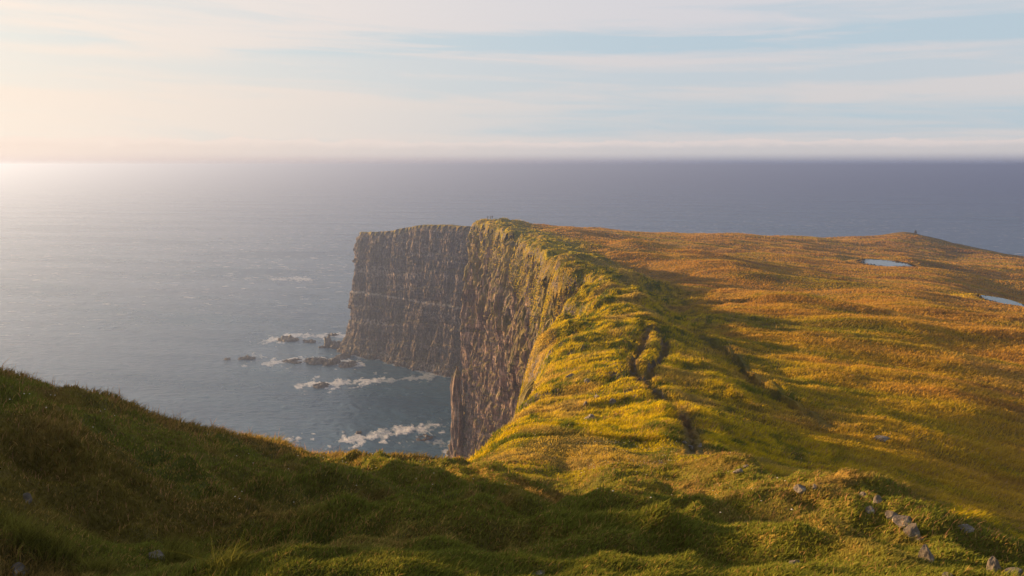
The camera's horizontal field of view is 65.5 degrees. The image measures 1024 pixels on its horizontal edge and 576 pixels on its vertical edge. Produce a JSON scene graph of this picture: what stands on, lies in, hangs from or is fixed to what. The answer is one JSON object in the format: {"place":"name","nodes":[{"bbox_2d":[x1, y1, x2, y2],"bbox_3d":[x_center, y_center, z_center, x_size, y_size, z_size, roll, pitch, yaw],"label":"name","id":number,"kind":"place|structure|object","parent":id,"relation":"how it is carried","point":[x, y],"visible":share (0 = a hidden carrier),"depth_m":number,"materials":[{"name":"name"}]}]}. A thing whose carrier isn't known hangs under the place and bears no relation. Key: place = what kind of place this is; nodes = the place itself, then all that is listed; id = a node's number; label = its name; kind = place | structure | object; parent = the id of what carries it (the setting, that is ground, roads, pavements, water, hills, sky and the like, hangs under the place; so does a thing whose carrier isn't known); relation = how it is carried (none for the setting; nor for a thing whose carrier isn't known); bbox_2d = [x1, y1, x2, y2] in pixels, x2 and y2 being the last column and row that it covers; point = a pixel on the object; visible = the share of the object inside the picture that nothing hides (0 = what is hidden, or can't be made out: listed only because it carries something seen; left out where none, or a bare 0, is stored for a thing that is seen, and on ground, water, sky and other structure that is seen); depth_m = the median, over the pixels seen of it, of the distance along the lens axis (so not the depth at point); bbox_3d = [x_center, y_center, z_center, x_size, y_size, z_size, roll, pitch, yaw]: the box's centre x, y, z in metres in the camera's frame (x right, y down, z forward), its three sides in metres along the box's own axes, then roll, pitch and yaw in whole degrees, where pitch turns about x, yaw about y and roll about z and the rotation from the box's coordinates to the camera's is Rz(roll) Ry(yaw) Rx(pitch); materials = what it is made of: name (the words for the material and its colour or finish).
{"place":"outdoors","nodes":[
{"label":"outdoors","id":0,"kind":"place"},
{"bbox_2d":[337,225,470,376],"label":"sea cliff","id":1,"kind":"structure","parent":0,"point":[405,304],"depth_m":600.56,"materials":[{"name":"grey stone"}]},
{"bbox_2d":[0,166,1023,457],"bbox_3d":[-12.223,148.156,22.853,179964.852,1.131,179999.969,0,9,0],"label":"sea","id":2,"kind":"structure","parent":0,"point":[162,290],"depth_m":1624.63,"materials":[{"name":"liquid"}]},
{"bbox_2d":[238,355,255,359],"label":"sea rock","id":3,"kind":"object","parent":2,"relation":"in","point":[246,357],"visible":1,"depth_m":622.09,"materials":[{"name":"grey stone"}]},
{"bbox_2d":[278,335,298,341],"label":"sea rock","id":4,"kind":"object","parent":2,"relation":"in","point":[289,338],"visible":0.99,"depth_m":688.17,"materials":[{"name":"grey stone"}]},
{"bbox_2d":[281,358,304,363],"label":"sea rock","id":5,"kind":"object","parent":2,"relation":"in","point":[292,361],"visible":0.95,"depth_m":613.81,"materials":[{"name":"grey stone"}]},
{"bbox_2d":[303,339,315,342],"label":"sea rock","id":6,"kind":"object","parent":2,"relation":"in","point":[309,341],"visible":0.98,"depth_m":681.18,"materials":[{"name":"grey stone"}]},
{"bbox_2d":[304,357,326,364],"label":"sea rock","id":7,"kind":"object","parent":2,"relation":"in","point":[313,361],"visible":0.86,"depth_m":608.71,"materials":[{"name":"grey stone"}]},
{"bbox_2d":[313,382,329,388],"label":"sea rock","id":8,"kind":"object","parent":2,"relation":"in","point":[320,385],"visible":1,"depth_m":543.85,"materials":[{"name":"grey stone"}]},
{"bbox_2d":[324,335,330,347],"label":"sea rock","id":9,"kind":"object","parent":2,"relation":"in","point":[327,342],"visible":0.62,"depth_m":663.00,"materials":[{"name":"grey stone"}]},
{"bbox_2d":[322,357,340,365],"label":"sea rock","id":10,"kind":"object","parent":2,"relation":"in","point":[333,361],"visible":0.95,"depth_m":607.44,"materials":[{"name":"grey stone"}]},
{"bbox_2d":[330,340,340,348],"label":"sea rock","id":11,"kind":"object","parent":2,"relation":"in","point":[334,344],"visible":0.41,"depth_m":658.37,"materials":[{"name":"grey stone"}]},
{"bbox_2d":[334,352,350,359],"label":"sea rock","id":12,"kind":"object","parent":2,"relation":"in","point":[345,355],"visible":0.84,"depth_m":627.27,"materials":[{"name":"grey stone"}]},
{"bbox_2d":[338,361,357,367],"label":"sea rock","id":13,"kind":"object","parent":2,"relation":"in","point":[349,364],"visible":1,"depth_m":601.91,"materials":[{"name":"grey stone"}]},
{"bbox_2d":[416,434,432,440],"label":"sea rock","id":14,"kind":"object","parent":2,"relation":"in","point":[425,438],"visible":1,"depth_m":440.94,"materials":[{"name":"grey stone"}]},
{"bbox_2d":[449,366,464,457],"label":"rock pinnacle","id":15,"kind":"object","parent":2,"relation":"in","point":[457,427],"visible":0.88,"depth_m":398.25,"materials":[{"name":"grey stone"}]},
{"bbox_2d":[0,218,1023,575],"bbox_3d":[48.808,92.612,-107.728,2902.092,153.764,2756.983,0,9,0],"label":"grassy headland","id":16,"kind":"structure","parent":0,"point":[650,370],"depth_m":17.15,"materials":[{"name":"green plant"}]},
{"bbox_2d":[11,562,29,575],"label":"stone","id":17,"kind":"object","parent":16,"relation":"on","point":[17,564],"visible":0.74,"depth_m":4.00,"materials":[{"name":"grey stone"}]},
{"bbox_2d":[23,493,31,502],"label":"stone","id":18,"kind":"object","parent":16,"relation":"on","point":[27,496],"visible":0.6,"depth_m":5.07,"materials":[{"name":"grey stone"}]},
{"bbox_2d":[0,499,282,575],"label":"long grass","id":19,"kind":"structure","parent":16,"relation":"on","point":[24,531],"depth_m":4.17,"materials":[{"name":"green plant"}]},
{"bbox_2d":[147,550,164,561],"bbox_3d":[-2.147,1.625,4.797,0.102,0.082,0.084,8,12,42],"label":"stone","id":20,"kind":"object","parent":16,"relation":"on","point":[158,553],"visible":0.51,"depth_m":4.78,"materials":[{"name":"grey stone"}]},
{"bbox_2d":[9,382,801,512],"bbox_3d":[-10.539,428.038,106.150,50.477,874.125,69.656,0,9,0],"label":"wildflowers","id":21,"kind":"object","parent":16,"relation":"on","point":[511,442],"visible":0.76,"depth_m":17.96,"materials":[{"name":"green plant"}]},
{"bbox_2d":[0,362,1019,562],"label":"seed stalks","id":22,"kind":"object","parent":16,"relation":"on","point":[239,515],"visible":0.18,"depth_m":10.93,"materials":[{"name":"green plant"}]},
{"bbox_2d":[0,366,1023,575],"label":"turf grass","id":23,"kind":"structure","parent":16,"relation":"on","point":[570,516],"depth_m":6.30,"materials":[{"name":"green plant"}]},
{"bbox_2d":[584,414,595,419],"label":"stone","id":24,"kind":"object","parent":16,"relation":"on","point":[589,416],"visible":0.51,"depth_m":46.20,"materials":[{"name":"grey stone"}]},
{"bbox_2d":[733,468,742,473],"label":"stone","id":25,"kind":"object","parent":16,"relation":"on","point":[737,471],"visible":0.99,"depth_m":19.27,"materials":[{"name":"grey stone"}]},
{"bbox_2d":[467,253,1023,539],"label":"tussock grass","id":26,"kind":"structure","parent":16,"relation":"on","point":[991,514],"depth_m":61.61,"materials":[{"name":"green plant"}]},
{"bbox_2d":[470,217,1023,412],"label":"moor grass","id":27,"kind":"structure","parent":16,"relation":"on","point":[944,287],"depth_m":215.92,"materials":[{"name":"plant"}]},
{"bbox_2d":[794,484,805,493],"bbox_3d":[2.803,1.961,7.748,0.117,0.084,0.133,-6,11,-33],"label":"stone","id":28,"kind":"object","parent":16,"relation":"on","point":[799,488],"visible":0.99,"depth_m":7.72,"materials":[{"name":"grey stone"}]},
{"bbox_2d":[865,506,874,513],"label":"stone","id":29,"kind":"object","parent":16,"relation":"on","point":[868,509],"visible":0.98,"depth_m":7.09,"materials":[{"name":"grey stone"}]},
{"bbox_2d":[873,495,881,503],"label":"stone","id":30,"kind":"object","parent":16,"relation":"on","point":[877,499],"visible":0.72,"depth_m":7.29,"materials":[{"name":"grey stone"}]},
{"bbox_2d":[873,435,889,441],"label":"stone","id":31,"kind":"object","parent":16,"relation":"on","point":[880,437],"visible":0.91,"depth_m":50.06,"materials":[{"name":"grey stone"}]},
{"bbox_2d":[885,510,897,519],"bbox_3d":[3.332,2.004,6.987,0.107,0.102,0.080,0,9,0],"label":"stone","id":32,"kind":"object","parent":16,"relation":"on","point":[889,514],"visible":0.72,"depth_m":6.97,"materials":[{"name":"grey stone"}]},
{"bbox_2d":[892,515,911,528],"bbox_3d":[3.355,2.013,6.837,0.157,0.111,0.151,-6,10,-33],"label":"stone","id":33,"kind":"object","parent":16,"relation":"on","point":[898,520],"visible":0.8,"depth_m":6.81,"materials":[{"name":"grey stone"}]},
{"bbox_2d":[903,523,919,540],"bbox_3d":[3.361,2.073,6.683,0.149,0.212,0.119,0,9,0],"label":"stone","id":34,"kind":"object","parent":16,"relation":"on","point":[912,528],"visible":0.68,"depth_m":6.66,"materials":[{"name":"grey stone"}]},
{"bbox_2d":[914,534,923,540],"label":"stone","id":35,"kind":"object","parent":16,"relation":"on","point":[917,535],"visible":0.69,"depth_m":6.61,"materials":[{"name":"grey stone"}]},
{"bbox_2d":[918,544,933,563],"bbox_3d":[2.213,1.433,4.240,0.082,0.140,0.063,8,12,44],"label":"stone","id":36,"kind":"object","parent":16,"relation":"on","point":[925,552],"visible":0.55,"depth_m":4.22,"materials":[{"name":"grey stone"}]},
{"bbox_2d":[958,524,973,532],"bbox_3d":[3.819,2.044,6.729,0.130,0.080,0.105,0,9,0],"label":"stone","id":37,"kind":"object","parent":16,"relation":"on","point":[971,528],"visible":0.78,"depth_m":6.70,"materials":[{"name":"grey stone"}]},
{"bbox_2d":[986,556,1000,572],"bbox_3d":[2.460,1.450,4.071,0.073,0.167,0.046,0,9,0],"label":"stone","id":38,"kind":"object","parent":16,"relation":"on","point":[992,562],"visible":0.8,"depth_m":4.05,"materials":[{"name":"grey stone"}]},
{"bbox_2d":[1004,567,1022,575],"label":"stone","id":39,"kind":"object","parent":16,"relation":"on","point":[1012,568],"visible":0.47,"depth_m":3.98,"materials":[{"name":"grey stone"}]},
{"bbox_2d":[0,0,1023,166],"label":"sky","id":40,"kind":"structure","parent":0,"point":[84,83],"materials":[{"name":"blue"}]},
{"bbox_2d":[446,225,582,459],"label":"sea cliff","id":41,"kind":"structure","parent":0,"point":[498,336],"depth_m":329.42,"materials":[{"name":"grey stone"}]},
{"bbox_2d":[861,259,911,266],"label":"pond water","id":42,"kind":"structure","parent":0,"point":[881,262],"depth_m":294.52,"materials":[{"name":"grey liquid"}]},
{"bbox_2d":[981,295,1023,306],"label":"pond water","id":43,"kind":"structure","parent":0,"point":[1001,300],"depth_m":183.35,"materials":[{"name":"grey liquid"}]}
]}

